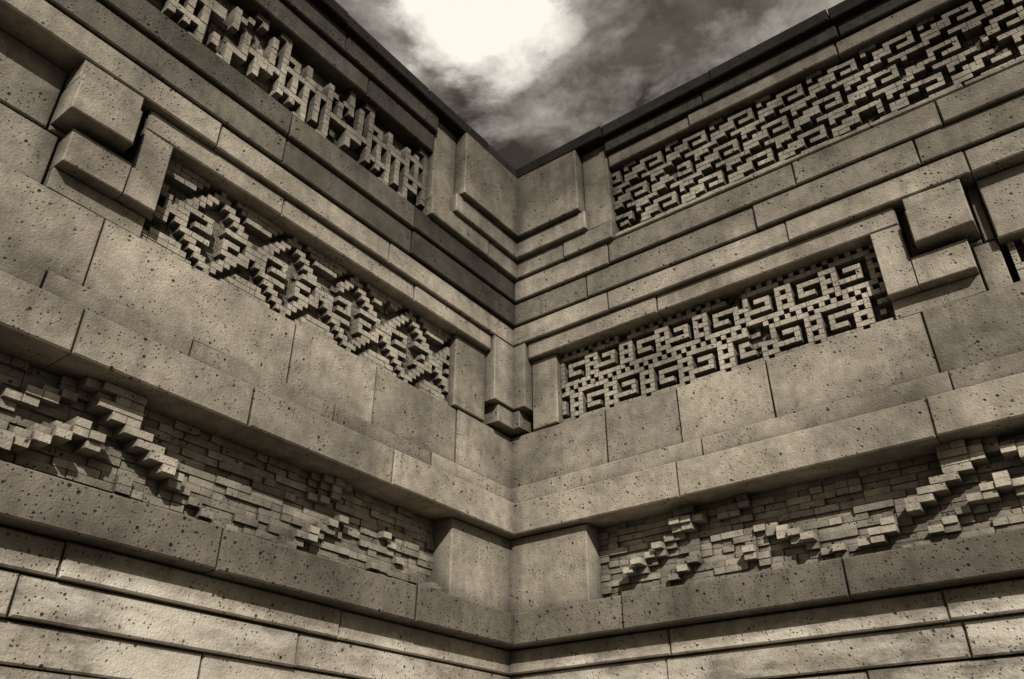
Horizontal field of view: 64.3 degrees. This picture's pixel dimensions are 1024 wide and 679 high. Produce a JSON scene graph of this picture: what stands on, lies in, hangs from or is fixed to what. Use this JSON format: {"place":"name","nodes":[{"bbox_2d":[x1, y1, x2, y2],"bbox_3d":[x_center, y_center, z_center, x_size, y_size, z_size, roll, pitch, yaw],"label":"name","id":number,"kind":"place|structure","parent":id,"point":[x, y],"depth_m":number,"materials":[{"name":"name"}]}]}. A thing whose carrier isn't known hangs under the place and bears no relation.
{"place":"outdoors","nodes":[
{"label":"outdoors","id":0,"kind":"place"},
{"bbox_2d":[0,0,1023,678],"bbox_3d":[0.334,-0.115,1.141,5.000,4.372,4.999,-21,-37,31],"label":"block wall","id":1,"kind":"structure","parent":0,"point":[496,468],"depth_m":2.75,"materials":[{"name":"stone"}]},
{"bbox_2d":[335,0,843,168],"label":"sky","id":2,"kind":"structure","parent":0,"point":[531,78],"materials":[{"name":"grey"}]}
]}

